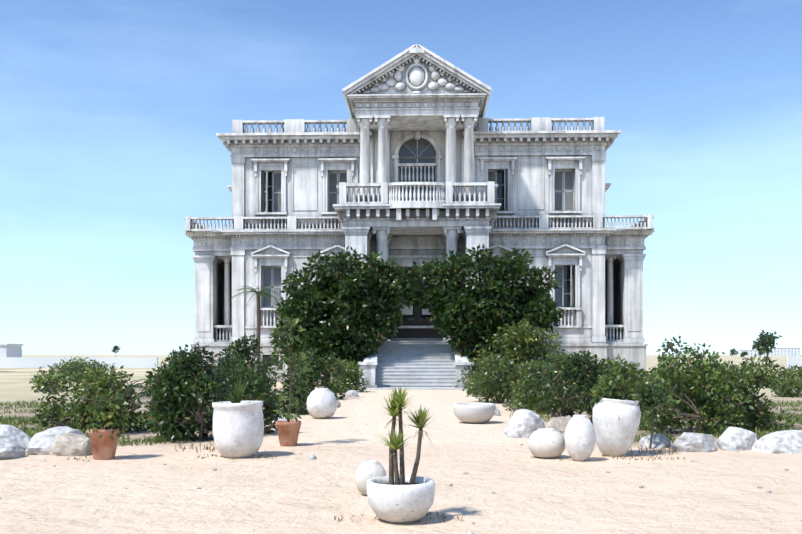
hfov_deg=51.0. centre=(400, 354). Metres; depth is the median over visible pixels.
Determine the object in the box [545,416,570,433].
rock
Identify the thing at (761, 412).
shrub
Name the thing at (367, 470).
white pot
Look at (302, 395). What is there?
shrub
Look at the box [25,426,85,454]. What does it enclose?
rock
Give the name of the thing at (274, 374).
shrub
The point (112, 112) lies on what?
sky
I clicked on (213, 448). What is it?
dry grass tufts
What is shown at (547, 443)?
white jar
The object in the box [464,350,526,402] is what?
shrub
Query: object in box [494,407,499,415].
rock
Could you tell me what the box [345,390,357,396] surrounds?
rock
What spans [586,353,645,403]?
shrub
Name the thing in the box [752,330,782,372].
tree
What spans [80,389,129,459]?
terracotta pot
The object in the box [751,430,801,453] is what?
rock
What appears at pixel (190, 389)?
shrub
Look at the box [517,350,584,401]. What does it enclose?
shrub
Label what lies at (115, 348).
horizon tree
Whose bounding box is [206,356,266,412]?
shrub
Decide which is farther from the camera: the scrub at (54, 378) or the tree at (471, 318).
the tree at (471, 318)
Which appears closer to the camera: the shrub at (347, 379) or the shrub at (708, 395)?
the shrub at (708, 395)
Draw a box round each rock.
[0,425,30,449]
[0,443,25,459]
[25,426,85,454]
[49,433,92,456]
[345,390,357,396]
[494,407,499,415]
[504,409,544,437]
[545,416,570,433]
[639,434,670,448]
[670,432,715,451]
[715,426,757,450]
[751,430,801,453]
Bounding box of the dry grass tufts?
[175,435,758,454]
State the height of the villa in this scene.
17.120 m
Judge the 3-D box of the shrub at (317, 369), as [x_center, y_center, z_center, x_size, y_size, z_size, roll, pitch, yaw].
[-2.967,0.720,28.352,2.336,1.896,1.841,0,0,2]
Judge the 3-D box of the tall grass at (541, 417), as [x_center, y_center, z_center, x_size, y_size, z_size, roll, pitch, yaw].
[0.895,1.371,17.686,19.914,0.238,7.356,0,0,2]
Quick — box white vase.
[564,415,595,460]
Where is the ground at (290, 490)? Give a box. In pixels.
[0,355,801,533]
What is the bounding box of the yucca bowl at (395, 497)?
[366,384,437,523]
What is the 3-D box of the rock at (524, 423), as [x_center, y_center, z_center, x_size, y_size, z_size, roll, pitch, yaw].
[2.299,1.260,15.365,0.871,0.539,0.609,0,0,-51]
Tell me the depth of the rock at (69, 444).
12.37 m
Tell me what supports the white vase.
on the ground at (290, 490)
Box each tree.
[111,345,119,356]
[268,246,422,385]
[402,244,563,372]
[632,380,673,448]
[729,348,738,355]
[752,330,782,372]
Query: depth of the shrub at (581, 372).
18.09 m
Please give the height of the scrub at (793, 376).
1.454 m
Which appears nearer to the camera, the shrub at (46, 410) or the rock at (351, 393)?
the shrub at (46, 410)
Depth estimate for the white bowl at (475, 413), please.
18.05 m
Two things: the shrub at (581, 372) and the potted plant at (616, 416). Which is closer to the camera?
the potted plant at (616, 416)
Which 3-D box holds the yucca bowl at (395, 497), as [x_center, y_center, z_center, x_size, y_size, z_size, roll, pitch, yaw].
[0.007,0.877,7.563,0.634,1.227,0.615,0,0,-21]
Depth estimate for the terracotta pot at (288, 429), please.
13.73 m
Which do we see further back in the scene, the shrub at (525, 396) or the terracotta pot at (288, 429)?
the shrub at (525, 396)
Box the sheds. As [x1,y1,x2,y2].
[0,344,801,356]
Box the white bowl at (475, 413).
[453,403,495,423]
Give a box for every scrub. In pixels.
[29,367,94,392]
[47,353,107,374]
[56,357,116,381]
[664,359,686,381]
[763,363,801,388]
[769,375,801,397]
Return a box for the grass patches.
[0,402,801,445]
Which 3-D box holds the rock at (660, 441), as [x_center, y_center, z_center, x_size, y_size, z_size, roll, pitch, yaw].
[4.128,1.392,13.613,0.481,0.239,0.435,0,0,-22]
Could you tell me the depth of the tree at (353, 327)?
39.23 m
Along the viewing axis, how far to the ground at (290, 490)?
9.73 m
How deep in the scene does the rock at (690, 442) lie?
12.90 m
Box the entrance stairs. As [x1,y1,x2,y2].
[358,337,473,389]
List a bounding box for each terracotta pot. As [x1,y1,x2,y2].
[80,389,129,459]
[268,316,313,446]
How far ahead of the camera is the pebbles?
10.51 m
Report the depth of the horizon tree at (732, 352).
655.11 m
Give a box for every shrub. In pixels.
[29,380,87,427]
[53,365,147,432]
[142,342,238,442]
[143,364,194,429]
[160,350,213,390]
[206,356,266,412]
[207,333,276,396]
[224,363,284,433]
[242,357,282,390]
[269,375,311,414]
[279,348,344,399]
[326,356,369,392]
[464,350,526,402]
[466,354,520,395]
[504,359,567,414]
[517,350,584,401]
[529,349,614,422]
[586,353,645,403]
[633,366,690,405]
[635,336,754,434]
[708,350,795,431]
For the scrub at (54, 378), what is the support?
on the ground at (290, 490)
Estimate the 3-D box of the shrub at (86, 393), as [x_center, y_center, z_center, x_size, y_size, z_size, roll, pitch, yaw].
[-5.662,0.891,15.985,1.567,1.462,1.529,0,0,2]
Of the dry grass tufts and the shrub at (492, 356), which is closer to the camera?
the dry grass tufts
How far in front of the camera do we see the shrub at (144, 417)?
16.65 m
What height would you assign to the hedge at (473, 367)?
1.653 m
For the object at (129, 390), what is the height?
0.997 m
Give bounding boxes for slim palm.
[228,285,281,388]
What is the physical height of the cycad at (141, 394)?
0.769 m
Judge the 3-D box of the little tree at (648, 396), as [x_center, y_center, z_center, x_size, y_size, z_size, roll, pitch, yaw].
[3.981,0.946,13.328,0.632,1.092,0.763,0,0,40]
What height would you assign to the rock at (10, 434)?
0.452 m
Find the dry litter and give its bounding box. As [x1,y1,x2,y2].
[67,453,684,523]
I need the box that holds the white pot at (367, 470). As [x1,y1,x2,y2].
[355,460,386,495]
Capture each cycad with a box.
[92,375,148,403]
[127,384,157,411]
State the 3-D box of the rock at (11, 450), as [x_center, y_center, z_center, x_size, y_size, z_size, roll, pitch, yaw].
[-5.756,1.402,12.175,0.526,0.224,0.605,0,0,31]
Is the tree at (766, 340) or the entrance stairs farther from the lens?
the tree at (766, 340)
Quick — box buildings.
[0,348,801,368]
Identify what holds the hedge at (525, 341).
on the ground at (290, 490)
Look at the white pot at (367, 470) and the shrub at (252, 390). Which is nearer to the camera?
the white pot at (367, 470)
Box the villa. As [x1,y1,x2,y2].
[183,44,654,381]
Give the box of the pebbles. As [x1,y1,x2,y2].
[0,396,801,533]
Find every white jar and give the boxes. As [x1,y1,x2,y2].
[306,388,336,418]
[528,428,564,458]
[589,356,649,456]
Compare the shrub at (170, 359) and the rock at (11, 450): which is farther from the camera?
the shrub at (170, 359)
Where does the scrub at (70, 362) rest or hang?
on the ground at (290, 490)
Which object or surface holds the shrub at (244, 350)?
on the ground at (290, 490)
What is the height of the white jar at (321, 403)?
0.700 m
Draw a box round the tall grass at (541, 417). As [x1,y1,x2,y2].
[4,407,795,437]
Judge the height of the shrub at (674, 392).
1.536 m
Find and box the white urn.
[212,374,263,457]
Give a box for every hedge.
[455,319,583,390]
[459,357,485,384]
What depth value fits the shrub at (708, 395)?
15.79 m
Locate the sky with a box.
[0,0,801,354]
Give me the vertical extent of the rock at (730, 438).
0.378 m
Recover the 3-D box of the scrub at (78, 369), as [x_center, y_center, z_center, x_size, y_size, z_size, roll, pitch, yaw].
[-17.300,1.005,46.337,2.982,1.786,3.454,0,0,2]
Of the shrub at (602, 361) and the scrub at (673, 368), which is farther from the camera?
the scrub at (673, 368)

